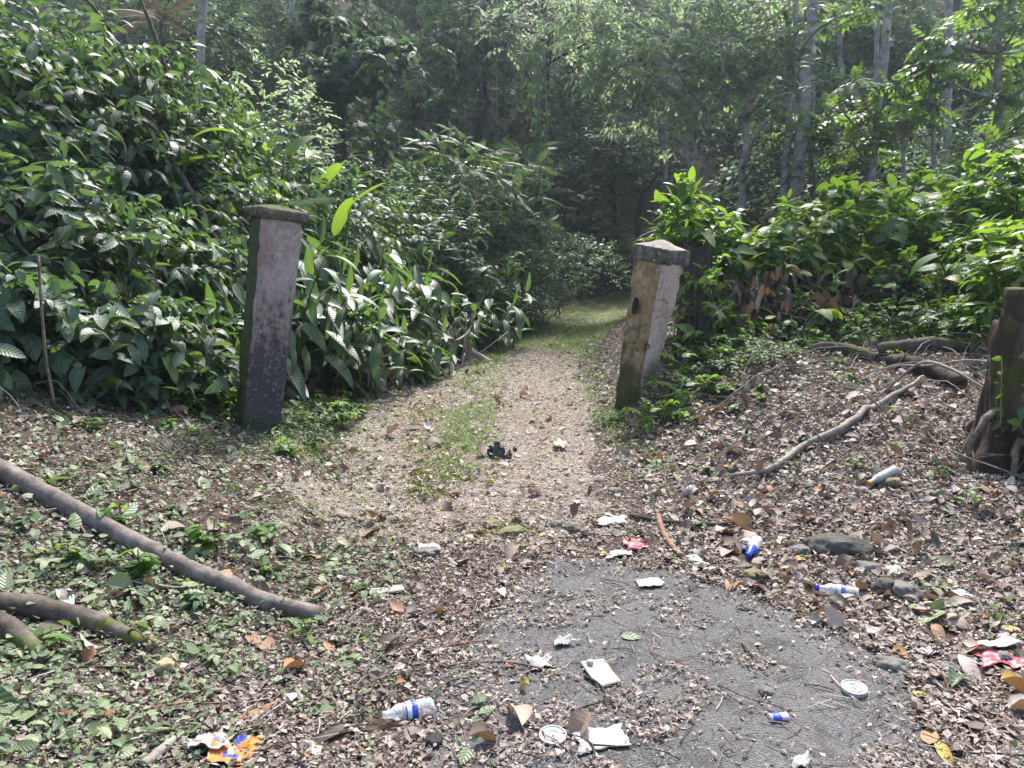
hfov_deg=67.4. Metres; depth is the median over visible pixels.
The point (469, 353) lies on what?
plant
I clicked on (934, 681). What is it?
plastic fork
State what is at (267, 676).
fallen leaf
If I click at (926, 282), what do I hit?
sunlit vine
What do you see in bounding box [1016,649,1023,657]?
fallen leaf
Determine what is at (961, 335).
dry twig
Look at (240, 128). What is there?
vine thicket
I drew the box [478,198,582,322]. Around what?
round bush
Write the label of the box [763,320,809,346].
creeping weed
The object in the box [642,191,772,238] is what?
understory shrub
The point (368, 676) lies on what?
twig
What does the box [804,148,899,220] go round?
understory shrub
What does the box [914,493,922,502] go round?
fallen leaf
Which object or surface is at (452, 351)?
ginger plant
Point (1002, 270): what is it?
sunlit vine
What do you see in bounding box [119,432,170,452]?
dry twig
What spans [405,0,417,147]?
slender tree
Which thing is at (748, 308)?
dead leaf heap
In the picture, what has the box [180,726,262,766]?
food wrapper
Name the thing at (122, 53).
leaning pole
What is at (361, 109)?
forest tree
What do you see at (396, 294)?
ginger plant
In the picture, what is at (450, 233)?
heliconia plant
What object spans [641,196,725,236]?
understory shrub
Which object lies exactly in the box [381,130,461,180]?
understory shrub
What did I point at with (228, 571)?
fallen leaf
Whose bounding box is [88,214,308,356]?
vine thicket
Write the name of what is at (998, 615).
seedling
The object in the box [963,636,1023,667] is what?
snack bag
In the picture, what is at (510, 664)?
fallen leaf
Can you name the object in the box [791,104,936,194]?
forest tree
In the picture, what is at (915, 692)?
fallen leaf
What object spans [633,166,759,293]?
sunlit vine
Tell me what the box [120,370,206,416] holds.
creeping weed
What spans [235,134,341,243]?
heliconia plant
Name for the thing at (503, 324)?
ginger plant
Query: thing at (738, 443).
fallen leaf
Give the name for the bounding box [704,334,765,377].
creeping weed
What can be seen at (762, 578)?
stone
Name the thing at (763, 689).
stone
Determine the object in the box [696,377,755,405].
dry twig
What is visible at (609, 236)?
palm
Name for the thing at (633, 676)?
twig
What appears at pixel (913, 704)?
fallen leaf
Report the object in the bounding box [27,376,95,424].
dry twig
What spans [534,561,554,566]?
twig
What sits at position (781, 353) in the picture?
seedling
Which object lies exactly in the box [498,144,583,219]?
understory shrub
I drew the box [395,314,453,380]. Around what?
ginger plant
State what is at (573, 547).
fallen leaf
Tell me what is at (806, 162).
forest tree
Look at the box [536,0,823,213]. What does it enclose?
pale crown tree
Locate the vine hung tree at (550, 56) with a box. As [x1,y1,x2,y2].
[472,0,621,284]
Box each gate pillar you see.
[235,204,308,435]
[614,240,689,408]
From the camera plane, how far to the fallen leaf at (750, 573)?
3.91 m
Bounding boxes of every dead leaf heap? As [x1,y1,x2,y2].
[668,282,811,341]
[711,265,803,336]
[761,268,853,333]
[766,288,882,338]
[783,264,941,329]
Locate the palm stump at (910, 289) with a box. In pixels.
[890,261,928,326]
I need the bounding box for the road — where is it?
[415,557,946,767]
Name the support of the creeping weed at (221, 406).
on the ground at (516, 556)
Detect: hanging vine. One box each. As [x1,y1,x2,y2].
[485,45,502,149]
[517,36,552,204]
[534,19,549,183]
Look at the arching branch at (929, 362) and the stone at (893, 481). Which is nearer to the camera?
the stone at (893, 481)
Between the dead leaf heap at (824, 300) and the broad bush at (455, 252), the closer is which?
the dead leaf heap at (824, 300)
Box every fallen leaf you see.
[12,706,36,723]
[30,619,63,634]
[54,588,67,600]
[71,683,82,689]
[80,633,97,648]
[81,645,103,665]
[99,572,133,590]
[106,676,117,688]
[121,502,138,514]
[127,705,139,715]
[143,574,154,585]
[154,700,199,709]
[168,581,186,588]
[185,627,196,635]
[221,569,232,574]
[245,634,277,649]
[261,673,272,684]
[280,658,303,668]
[308,703,334,712]
[311,586,327,596]
[313,682,320,693]
[320,724,351,740]
[323,642,334,649]
[330,635,341,643]
[348,582,370,596]
[362,527,380,536]
[379,634,402,650]
[395,677,405,683]
[395,695,401,704]
[427,604,441,611]
[436,607,447,614]
[440,496,453,511]
[464,721,495,740]
[505,544,521,559]
[505,659,516,665]
[508,702,532,728]
[519,390,530,395]
[519,677,532,690]
[564,545,578,550]
[568,706,593,736]
[619,631,641,639]
[717,442,722,448]
[718,531,726,536]
[722,512,751,530]
[726,440,744,452]
[733,542,742,553]
[734,393,748,407]
[734,568,765,579]
[745,512,756,520]
[800,508,817,517]
[813,486,821,490]
[833,599,844,606]
[835,554,858,573]
[845,390,872,399]
[860,553,870,561]
[878,470,889,488]
[892,645,909,656]
[904,702,920,717]
[911,691,932,698]
[913,465,922,471]
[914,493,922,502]
[920,727,938,746]
[930,620,944,638]
[932,659,963,672]
[934,742,953,763]
[949,666,967,686]
[951,484,962,491]
[954,648,980,676]
[956,538,966,546]
[958,639,981,653]
[958,720,987,730]
[973,512,982,519]
[978,612,999,624]
[980,484,989,493]
[989,592,1010,601]
[993,668,1023,693]
[1002,625,1016,630]
[1008,694,1023,710]
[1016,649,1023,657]
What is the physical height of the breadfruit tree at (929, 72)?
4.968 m
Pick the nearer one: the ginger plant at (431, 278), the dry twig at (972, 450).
the dry twig at (972, 450)
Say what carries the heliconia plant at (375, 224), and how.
on the ground at (516, 556)
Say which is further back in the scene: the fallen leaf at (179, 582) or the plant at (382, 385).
the plant at (382, 385)
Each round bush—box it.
[219,48,351,218]
[340,164,487,313]
[364,141,508,318]
[441,216,559,327]
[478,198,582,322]
[494,288,560,334]
[509,214,605,315]
[515,279,584,326]
[525,186,628,262]
[526,231,630,304]
[561,235,633,291]
[596,246,631,277]
[616,211,721,279]
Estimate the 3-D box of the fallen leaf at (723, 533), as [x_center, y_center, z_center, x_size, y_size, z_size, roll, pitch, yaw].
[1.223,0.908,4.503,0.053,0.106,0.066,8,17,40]
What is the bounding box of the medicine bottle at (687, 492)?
[682,485,692,497]
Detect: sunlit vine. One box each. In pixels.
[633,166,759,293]
[666,253,754,361]
[670,204,778,325]
[694,300,782,347]
[713,216,850,310]
[721,285,833,339]
[730,188,893,314]
[759,269,877,333]
[783,172,948,293]
[819,296,905,338]
[856,245,961,325]
[859,163,994,295]
[859,198,978,291]
[874,250,1003,313]
[876,173,1011,294]
[892,286,998,337]
[916,143,1023,289]
[924,212,1023,318]
[944,214,1023,337]
[950,141,1023,290]
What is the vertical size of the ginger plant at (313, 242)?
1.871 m
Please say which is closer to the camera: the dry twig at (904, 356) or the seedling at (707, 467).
the seedling at (707, 467)
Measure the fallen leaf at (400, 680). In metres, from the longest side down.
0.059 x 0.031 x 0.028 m
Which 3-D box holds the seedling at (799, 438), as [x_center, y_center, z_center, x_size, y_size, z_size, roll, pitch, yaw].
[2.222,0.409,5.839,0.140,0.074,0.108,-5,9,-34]
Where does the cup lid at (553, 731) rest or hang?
on the road
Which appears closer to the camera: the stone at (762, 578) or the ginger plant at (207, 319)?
the stone at (762, 578)
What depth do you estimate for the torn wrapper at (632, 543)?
4.36 m
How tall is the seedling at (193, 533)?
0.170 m
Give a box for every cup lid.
[539,725,566,745]
[840,679,867,697]
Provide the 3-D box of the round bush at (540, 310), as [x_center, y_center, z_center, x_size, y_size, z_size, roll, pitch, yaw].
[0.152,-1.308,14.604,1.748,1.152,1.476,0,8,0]
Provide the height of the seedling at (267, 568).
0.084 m
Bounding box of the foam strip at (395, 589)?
[369,585,403,595]
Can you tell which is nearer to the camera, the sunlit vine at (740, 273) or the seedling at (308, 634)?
the seedling at (308, 634)
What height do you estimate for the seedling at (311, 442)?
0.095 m
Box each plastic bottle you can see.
[382,698,434,720]
[745,536,762,557]
[815,583,858,598]
[866,466,899,485]
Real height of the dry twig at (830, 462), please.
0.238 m
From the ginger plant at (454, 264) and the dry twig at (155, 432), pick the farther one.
the ginger plant at (454, 264)
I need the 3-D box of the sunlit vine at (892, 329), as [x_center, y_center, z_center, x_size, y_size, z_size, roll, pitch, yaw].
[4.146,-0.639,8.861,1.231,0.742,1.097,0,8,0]
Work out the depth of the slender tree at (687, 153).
23.28 m
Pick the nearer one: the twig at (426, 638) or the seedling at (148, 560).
the twig at (426, 638)
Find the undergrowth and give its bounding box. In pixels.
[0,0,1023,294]
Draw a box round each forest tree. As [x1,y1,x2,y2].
[61,0,271,105]
[118,0,301,106]
[166,1,300,112]
[189,0,338,89]
[274,33,422,234]
[278,0,377,233]
[299,83,421,163]
[302,2,462,218]
[357,0,533,118]
[390,68,454,208]
[400,0,545,188]
[402,10,507,215]
[481,14,659,171]
[487,0,648,133]
[548,99,663,241]
[548,103,640,195]
[556,119,699,243]
[577,0,753,98]
[649,113,741,196]
[668,68,793,192]
[698,42,851,102]
[759,141,828,194]
[766,0,929,121]
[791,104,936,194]
[810,0,968,108]
[871,11,1021,124]
[889,96,1019,182]
[953,1,1023,100]
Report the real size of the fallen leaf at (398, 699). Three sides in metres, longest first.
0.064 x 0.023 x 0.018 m
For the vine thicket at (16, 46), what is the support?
on the ground at (516, 556)
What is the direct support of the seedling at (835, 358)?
on the ground at (516, 556)
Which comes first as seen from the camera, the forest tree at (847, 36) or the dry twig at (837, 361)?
the dry twig at (837, 361)
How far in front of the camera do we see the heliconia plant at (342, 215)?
9.39 m
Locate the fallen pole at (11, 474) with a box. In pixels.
[0,458,325,623]
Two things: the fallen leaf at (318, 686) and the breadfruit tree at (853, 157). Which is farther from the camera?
the breadfruit tree at (853, 157)
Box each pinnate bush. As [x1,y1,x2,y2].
[368,122,553,317]
[435,145,591,317]
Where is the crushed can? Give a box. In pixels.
[767,712,789,722]
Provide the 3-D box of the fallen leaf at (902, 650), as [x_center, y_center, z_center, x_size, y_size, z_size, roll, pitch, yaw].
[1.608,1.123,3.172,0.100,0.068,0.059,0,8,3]
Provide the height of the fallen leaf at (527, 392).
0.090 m
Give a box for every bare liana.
[37,256,55,409]
[157,384,172,413]
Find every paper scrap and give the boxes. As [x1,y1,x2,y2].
[417,542,441,555]
[525,654,551,669]
[553,439,567,447]
[554,634,575,645]
[596,515,627,524]
[609,550,633,556]
[634,577,664,586]
[791,750,811,767]
[864,626,881,633]
[916,645,939,654]
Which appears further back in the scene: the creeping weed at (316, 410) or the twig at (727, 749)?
the creeping weed at (316, 410)
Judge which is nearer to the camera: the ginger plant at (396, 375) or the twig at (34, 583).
the twig at (34, 583)
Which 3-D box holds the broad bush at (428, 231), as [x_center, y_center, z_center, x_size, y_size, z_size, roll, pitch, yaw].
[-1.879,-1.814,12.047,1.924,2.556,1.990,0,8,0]
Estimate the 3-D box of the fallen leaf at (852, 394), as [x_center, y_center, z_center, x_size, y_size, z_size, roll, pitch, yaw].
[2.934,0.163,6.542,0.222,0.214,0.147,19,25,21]
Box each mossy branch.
[0,592,147,649]
[0,610,52,664]
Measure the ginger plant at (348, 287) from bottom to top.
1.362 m
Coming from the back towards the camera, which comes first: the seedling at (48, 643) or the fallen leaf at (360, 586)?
the fallen leaf at (360, 586)
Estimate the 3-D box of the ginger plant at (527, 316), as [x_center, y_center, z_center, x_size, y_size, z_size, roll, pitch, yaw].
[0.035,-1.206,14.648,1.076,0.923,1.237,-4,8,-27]
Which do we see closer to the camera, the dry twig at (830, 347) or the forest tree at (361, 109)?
the dry twig at (830, 347)
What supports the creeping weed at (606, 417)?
on the ground at (516, 556)
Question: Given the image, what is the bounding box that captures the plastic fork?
[929,675,950,694]
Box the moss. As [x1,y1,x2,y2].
[387,396,538,544]
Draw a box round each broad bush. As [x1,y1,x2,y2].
[267,146,399,319]
[305,151,433,284]
[338,183,455,311]
[391,186,504,340]
[433,223,528,331]
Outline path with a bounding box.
[268,121,782,545]
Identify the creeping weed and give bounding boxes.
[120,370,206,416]
[167,373,236,413]
[187,375,239,416]
[207,389,251,430]
[275,401,341,449]
[281,395,330,427]
[283,399,365,427]
[303,389,376,419]
[585,408,628,426]
[621,397,688,433]
[637,379,702,410]
[638,354,702,392]
[646,372,738,406]
[659,343,746,378]
[673,327,763,359]
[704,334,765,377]
[724,320,773,349]
[737,330,800,364]
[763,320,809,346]
[797,324,859,342]
[840,308,904,344]
[865,288,959,338]
[904,293,998,337]
[939,319,990,352]
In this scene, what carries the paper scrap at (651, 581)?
on the road
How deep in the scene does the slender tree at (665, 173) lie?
24.29 m
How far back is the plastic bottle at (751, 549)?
4.21 m
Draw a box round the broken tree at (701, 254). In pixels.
[664,239,720,366]
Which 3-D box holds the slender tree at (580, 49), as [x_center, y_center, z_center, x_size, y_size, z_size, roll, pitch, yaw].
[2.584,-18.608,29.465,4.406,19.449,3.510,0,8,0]
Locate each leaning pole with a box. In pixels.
[75,56,140,216]
[85,0,138,87]
[94,37,215,237]
[139,0,181,119]
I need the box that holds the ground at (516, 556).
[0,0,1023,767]
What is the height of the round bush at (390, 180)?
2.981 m
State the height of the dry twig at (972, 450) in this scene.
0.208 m
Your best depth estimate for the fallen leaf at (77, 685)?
2.73 m
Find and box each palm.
[100,0,211,70]
[483,136,571,279]
[535,202,594,261]
[586,223,631,291]
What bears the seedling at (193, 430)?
on the ground at (516, 556)
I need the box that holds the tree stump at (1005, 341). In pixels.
[960,287,1023,482]
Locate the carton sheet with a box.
[572,723,631,754]
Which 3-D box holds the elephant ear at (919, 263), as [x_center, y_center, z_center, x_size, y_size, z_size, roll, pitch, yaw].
[4.997,-0.988,8.391,1.089,0.889,1.338,-3,8,-23]
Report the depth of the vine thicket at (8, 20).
9.05 m
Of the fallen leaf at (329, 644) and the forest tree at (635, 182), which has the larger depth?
the forest tree at (635, 182)
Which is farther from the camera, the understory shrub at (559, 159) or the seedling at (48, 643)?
the understory shrub at (559, 159)
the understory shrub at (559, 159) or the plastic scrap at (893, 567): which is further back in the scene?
the understory shrub at (559, 159)
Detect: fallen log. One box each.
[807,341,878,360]
[877,336,987,353]
[885,354,967,388]
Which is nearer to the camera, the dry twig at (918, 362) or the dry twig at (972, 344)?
the dry twig at (918, 362)
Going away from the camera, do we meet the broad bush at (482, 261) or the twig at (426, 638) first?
the twig at (426, 638)
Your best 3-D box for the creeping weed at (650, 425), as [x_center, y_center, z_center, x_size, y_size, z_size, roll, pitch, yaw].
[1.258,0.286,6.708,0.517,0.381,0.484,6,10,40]
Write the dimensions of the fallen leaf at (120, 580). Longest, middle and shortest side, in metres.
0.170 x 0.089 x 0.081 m
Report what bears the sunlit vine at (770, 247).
on the ground at (516, 556)
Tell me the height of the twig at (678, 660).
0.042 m
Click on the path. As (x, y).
(440, 511)
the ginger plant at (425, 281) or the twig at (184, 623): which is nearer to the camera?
the twig at (184, 623)
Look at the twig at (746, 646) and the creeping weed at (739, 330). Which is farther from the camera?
the creeping weed at (739, 330)
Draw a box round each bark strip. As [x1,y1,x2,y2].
[57,708,121,716]
[237,699,279,719]
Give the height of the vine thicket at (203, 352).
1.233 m
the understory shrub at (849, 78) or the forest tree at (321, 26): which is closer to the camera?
the forest tree at (321, 26)
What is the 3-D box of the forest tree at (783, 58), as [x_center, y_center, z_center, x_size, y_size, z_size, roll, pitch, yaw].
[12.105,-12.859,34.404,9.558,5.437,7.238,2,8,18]
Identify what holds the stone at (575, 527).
on the path
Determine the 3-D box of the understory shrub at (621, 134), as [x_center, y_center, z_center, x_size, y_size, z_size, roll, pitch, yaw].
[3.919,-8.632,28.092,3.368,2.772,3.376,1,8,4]
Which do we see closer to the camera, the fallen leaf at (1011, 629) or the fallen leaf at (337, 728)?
the fallen leaf at (337, 728)
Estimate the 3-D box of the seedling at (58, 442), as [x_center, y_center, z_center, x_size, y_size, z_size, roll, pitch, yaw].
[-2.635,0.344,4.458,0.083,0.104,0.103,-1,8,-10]
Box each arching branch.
[851,359,986,376]
[870,361,982,403]
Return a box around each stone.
[153,657,175,676]
[410,546,443,558]
[423,732,445,749]
[484,519,500,528]
[498,524,528,537]
[549,520,565,527]
[563,521,582,532]
[607,487,622,494]
[736,606,749,611]
[758,685,773,696]
[760,576,773,587]
[791,544,811,556]
[803,533,878,558]
[854,560,881,574]
[870,577,894,596]
[872,655,911,672]
[885,477,901,487]
[891,580,923,603]
[997,650,1012,660]
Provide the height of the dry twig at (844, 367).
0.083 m
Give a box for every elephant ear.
[753,307,842,345]
[903,191,962,245]
[909,253,1020,314]
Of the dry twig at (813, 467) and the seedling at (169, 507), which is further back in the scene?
the dry twig at (813, 467)
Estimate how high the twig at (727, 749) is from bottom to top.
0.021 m
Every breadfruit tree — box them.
[768,93,850,226]
[778,0,881,234]
[799,19,915,253]
[812,136,909,185]
[866,84,960,210]
[891,40,969,187]
[904,0,1023,180]
[941,107,1023,191]
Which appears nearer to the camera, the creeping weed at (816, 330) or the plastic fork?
the plastic fork
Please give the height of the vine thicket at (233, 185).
2.330 m
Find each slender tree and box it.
[195,0,206,110]
[287,0,294,179]
[303,11,315,203]
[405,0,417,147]
[436,3,449,174]
[472,0,489,152]
[576,8,584,141]
[657,0,670,231]
[678,11,852,269]
[683,2,697,228]
[744,0,911,261]
[768,0,847,131]
[779,0,817,259]
[855,0,893,236]
[937,0,953,191]
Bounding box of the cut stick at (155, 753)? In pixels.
[139,736,177,767]
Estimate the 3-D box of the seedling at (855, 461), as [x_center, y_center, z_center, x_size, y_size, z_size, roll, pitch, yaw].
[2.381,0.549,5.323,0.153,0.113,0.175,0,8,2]
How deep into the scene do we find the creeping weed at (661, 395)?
6.98 m
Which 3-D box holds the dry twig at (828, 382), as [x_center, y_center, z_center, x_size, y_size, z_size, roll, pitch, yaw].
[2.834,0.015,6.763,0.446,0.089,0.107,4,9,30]
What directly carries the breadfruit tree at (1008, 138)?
on the ground at (516, 556)
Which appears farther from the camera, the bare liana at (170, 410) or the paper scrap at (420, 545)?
the bare liana at (170, 410)
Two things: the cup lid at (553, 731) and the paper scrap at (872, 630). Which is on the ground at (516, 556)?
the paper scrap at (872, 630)
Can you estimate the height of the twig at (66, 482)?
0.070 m
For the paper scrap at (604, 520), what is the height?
0.016 m
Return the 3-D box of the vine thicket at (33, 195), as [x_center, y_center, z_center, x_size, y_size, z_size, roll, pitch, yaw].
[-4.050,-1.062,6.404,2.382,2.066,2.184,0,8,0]
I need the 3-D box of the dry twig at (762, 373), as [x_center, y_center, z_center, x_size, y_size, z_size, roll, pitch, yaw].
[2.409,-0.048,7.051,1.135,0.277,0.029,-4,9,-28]
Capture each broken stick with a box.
[629,514,734,527]
[655,513,683,558]
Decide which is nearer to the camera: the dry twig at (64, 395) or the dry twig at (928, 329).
the dry twig at (64, 395)
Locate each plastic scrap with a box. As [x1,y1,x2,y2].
[63,594,74,603]
[686,554,708,564]
[884,564,899,574]
[949,589,972,595]
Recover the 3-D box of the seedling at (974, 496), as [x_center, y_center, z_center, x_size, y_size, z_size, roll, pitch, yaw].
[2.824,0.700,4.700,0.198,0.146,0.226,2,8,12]
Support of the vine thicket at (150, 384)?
on the ground at (516, 556)
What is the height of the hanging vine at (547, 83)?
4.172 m
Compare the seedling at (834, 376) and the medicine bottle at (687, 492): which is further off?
the seedling at (834, 376)
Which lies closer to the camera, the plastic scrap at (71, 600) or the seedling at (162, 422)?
the plastic scrap at (71, 600)
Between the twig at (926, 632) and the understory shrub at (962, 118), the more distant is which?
the understory shrub at (962, 118)
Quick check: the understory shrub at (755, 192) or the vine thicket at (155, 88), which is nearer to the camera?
the vine thicket at (155, 88)
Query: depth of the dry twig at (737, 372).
7.14 m
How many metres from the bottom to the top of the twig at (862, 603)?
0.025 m
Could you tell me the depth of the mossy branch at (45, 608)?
3.08 m
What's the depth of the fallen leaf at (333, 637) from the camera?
3.27 m
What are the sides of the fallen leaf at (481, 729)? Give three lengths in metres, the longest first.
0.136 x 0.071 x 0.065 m
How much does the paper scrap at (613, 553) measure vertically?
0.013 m
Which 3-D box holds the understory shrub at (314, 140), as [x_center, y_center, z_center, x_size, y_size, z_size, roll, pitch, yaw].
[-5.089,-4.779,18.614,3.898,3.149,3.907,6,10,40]
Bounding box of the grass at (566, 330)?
[225,201,733,484]
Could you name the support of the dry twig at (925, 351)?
on the ground at (516, 556)
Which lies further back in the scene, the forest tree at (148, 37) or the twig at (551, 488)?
the forest tree at (148, 37)
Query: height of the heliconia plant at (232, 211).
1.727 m
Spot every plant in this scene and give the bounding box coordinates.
[95,128,233,256]
[194,173,261,314]
[198,135,314,257]
[201,282,243,360]
[201,336,282,414]
[215,247,387,401]
[217,198,248,272]
[219,187,345,220]
[233,249,326,358]
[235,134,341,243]
[250,180,383,288]
[287,316,393,391]
[289,264,365,380]
[290,270,399,398]
[291,208,361,322]
[292,214,360,326]
[306,266,395,387]
[309,230,368,305]
[314,246,415,366]
[319,293,408,398]
[324,242,415,368]
[329,211,405,319]
[336,223,380,269]
[354,223,428,315]
[356,313,423,392]
[372,266,459,365]
[379,195,454,313]
[385,311,507,368]
[386,247,460,361]
[386,333,451,385]
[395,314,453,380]
[397,255,449,346]
[405,332,459,378]
[426,255,502,334]
[433,281,496,360]
[441,265,520,346]
[442,322,487,358]
[451,289,519,351]
[461,275,521,331]
[468,271,536,348]
[497,301,547,335]
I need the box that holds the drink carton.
[580,658,621,687]
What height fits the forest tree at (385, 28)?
6.942 m
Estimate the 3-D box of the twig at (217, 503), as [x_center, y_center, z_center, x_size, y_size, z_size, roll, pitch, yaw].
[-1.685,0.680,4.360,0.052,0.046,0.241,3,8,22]
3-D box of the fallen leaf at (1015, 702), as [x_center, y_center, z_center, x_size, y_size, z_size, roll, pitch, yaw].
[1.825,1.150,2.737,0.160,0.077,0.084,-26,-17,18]
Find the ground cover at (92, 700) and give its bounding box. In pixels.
[0,318,1023,767]
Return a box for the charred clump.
[482,441,518,460]
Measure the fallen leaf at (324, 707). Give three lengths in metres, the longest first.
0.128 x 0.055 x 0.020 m
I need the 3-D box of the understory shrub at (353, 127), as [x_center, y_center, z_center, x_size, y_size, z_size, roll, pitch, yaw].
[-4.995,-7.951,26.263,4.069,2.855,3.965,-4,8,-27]
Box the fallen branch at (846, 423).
[730,372,923,476]
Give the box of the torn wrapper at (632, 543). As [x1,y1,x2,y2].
[622,538,648,549]
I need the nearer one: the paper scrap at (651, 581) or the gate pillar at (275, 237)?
the paper scrap at (651, 581)
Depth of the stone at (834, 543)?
4.21 m
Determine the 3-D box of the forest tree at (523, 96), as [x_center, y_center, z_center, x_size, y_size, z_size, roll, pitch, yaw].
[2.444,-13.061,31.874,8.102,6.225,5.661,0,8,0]
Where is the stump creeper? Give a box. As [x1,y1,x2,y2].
[991,352,1023,469]
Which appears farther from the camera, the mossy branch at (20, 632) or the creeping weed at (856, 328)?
the creeping weed at (856, 328)
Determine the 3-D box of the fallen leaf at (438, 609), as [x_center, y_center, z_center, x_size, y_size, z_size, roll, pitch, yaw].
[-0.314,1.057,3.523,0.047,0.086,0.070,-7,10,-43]
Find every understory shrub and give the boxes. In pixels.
[217,92,323,192]
[246,116,378,230]
[265,88,426,232]
[318,107,424,185]
[353,150,446,228]
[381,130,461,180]
[404,145,493,223]
[409,62,532,168]
[458,134,547,219]
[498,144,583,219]
[518,71,606,145]
[524,155,634,250]
[578,108,661,182]
[615,88,702,159]
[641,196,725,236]
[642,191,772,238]
[695,61,794,175]
[699,145,828,235]
[710,103,895,239]
[740,60,854,154]
[774,64,906,148]
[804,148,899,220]
[829,138,966,220]
[847,60,930,140]
[876,117,983,192]
[881,78,1023,218]
[884,26,991,135]
[918,33,1023,137]
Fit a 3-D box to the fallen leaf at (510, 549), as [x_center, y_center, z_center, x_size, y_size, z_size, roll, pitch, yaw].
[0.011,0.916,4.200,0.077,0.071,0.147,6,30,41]
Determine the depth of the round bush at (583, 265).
18.29 m
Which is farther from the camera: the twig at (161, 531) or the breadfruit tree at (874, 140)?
the breadfruit tree at (874, 140)
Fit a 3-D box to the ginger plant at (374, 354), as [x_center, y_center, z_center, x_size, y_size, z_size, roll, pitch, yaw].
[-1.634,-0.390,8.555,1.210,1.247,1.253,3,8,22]
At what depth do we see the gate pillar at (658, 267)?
7.56 m
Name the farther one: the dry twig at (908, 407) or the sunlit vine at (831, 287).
the sunlit vine at (831, 287)
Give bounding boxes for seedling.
[9,520,29,532]
[20,548,44,565]
[24,625,73,651]
[51,434,67,448]
[52,540,85,566]
[53,409,67,415]
[75,416,106,430]
[81,474,97,487]
[96,499,137,526]
[111,545,160,582]
[141,412,156,424]
[147,462,170,474]
[154,416,174,431]
[160,511,177,522]
[164,505,178,510]
[175,590,209,611]
[183,425,199,434]
[185,517,231,557]
[199,438,213,447]
[199,655,223,670]
[227,483,243,493]
[242,522,287,538]
[256,562,275,575]
[261,426,284,440]
[275,435,296,456]
[279,618,316,644]
[301,439,318,448]
[608,414,623,421]
[683,413,699,423]
[692,521,707,532]
[699,465,713,472]
[727,404,742,413]
[753,391,766,402]
[755,384,768,390]
[770,350,792,357]
[795,338,817,346]
[795,434,808,440]
[827,372,843,379]
[828,357,848,364]
[842,455,861,467]
[846,371,856,379]
[871,331,887,341]
[886,348,902,354]
[935,465,954,473]
[950,486,987,506]
[970,372,982,379]
[981,604,1015,620]
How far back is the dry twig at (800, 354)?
7.31 m
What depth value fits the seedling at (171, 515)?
4.04 m
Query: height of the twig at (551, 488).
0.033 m
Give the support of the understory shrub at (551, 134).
on the ground at (516, 556)
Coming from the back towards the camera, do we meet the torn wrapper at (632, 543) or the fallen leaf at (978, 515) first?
the fallen leaf at (978, 515)
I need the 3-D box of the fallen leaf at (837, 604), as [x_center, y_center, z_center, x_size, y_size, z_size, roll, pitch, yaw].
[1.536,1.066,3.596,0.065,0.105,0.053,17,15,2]
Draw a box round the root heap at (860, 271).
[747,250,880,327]
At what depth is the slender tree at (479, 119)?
28.80 m
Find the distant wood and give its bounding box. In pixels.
[0,0,1023,113]
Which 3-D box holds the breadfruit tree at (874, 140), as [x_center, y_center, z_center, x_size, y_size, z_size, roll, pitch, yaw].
[7.537,-5.034,16.695,2.420,5.670,2.353,0,8,0]
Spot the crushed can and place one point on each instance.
(779, 716)
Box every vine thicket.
[0,0,67,168]
[0,0,147,147]
[0,0,207,245]
[0,23,142,256]
[0,30,182,274]
[0,138,171,318]
[0,252,152,399]
[2,191,245,337]
[4,340,188,410]
[11,270,232,417]
[12,58,247,262]
[43,40,262,278]
[80,269,242,410]
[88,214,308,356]
[109,62,312,289]
[120,139,318,316]
[169,109,350,267]
[172,307,289,394]
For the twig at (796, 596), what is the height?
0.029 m
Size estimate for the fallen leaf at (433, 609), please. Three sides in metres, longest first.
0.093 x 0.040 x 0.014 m
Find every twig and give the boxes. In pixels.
[7,427,65,434]
[8,663,24,685]
[14,563,60,584]
[20,400,105,444]
[23,372,68,410]
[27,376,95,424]
[27,380,83,413]
[27,666,151,752]
[32,460,91,463]
[64,480,92,491]
[90,414,199,448]
[94,701,233,748]
[96,635,203,640]
[111,574,194,590]
[112,731,122,765]
[117,424,188,459]
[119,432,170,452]
[124,426,133,464]
[133,490,166,510]
[143,387,187,429]
[143,454,180,459]
[147,522,167,547]
[160,617,211,635]
[160,638,194,642]
[165,651,210,693]
[169,390,198,422]
[194,391,235,421]
[200,495,233,509]
[204,412,221,424]
[257,505,291,518]
[356,626,376,654]
[366,672,404,689]
[399,625,462,656]
[423,639,488,649]
[431,675,471,697]
[435,660,546,671]
[447,703,485,737]
[526,720,546,759]
[530,482,568,489]
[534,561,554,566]
[544,595,573,601]
[561,732,614,767]
[572,675,615,711]
[600,577,653,595]
[628,675,635,691]
[650,650,706,669]
[685,363,734,379]
[688,386,756,419]
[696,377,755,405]
[706,377,767,414]
[708,360,768,402]
[716,395,801,417]
[717,683,785,709]
[720,746,736,752]
[727,361,815,396]
[740,343,765,378]
[741,641,758,663]
[752,379,847,400]
[755,400,808,438]
[761,594,793,603]
[767,461,850,480]
[774,423,823,445]
[774,588,818,603]
[776,351,832,369]
[777,382,859,409]
[787,359,838,370]
[794,357,871,367]
[798,346,862,355]
[799,448,881,463]
[808,379,854,390]
[813,436,887,478]
[814,352,873,363]
[816,367,868,374]
[821,443,877,473]
[821,446,919,472]
[826,385,894,427]
[838,328,880,342]
[847,588,864,615]
[848,387,884,432]
[855,362,983,384]
[886,442,1023,477]
[894,329,961,339]
[894,350,918,372]
[895,399,921,412]
[895,615,936,661]
[896,424,952,482]
[907,355,982,382]
[910,432,950,460]
[913,340,931,355]
[916,344,942,372]
[916,380,973,401]
[939,332,987,337]
[949,425,975,471]
[951,454,1022,459]
[955,340,970,371]
[969,334,977,354]
[971,337,987,351]

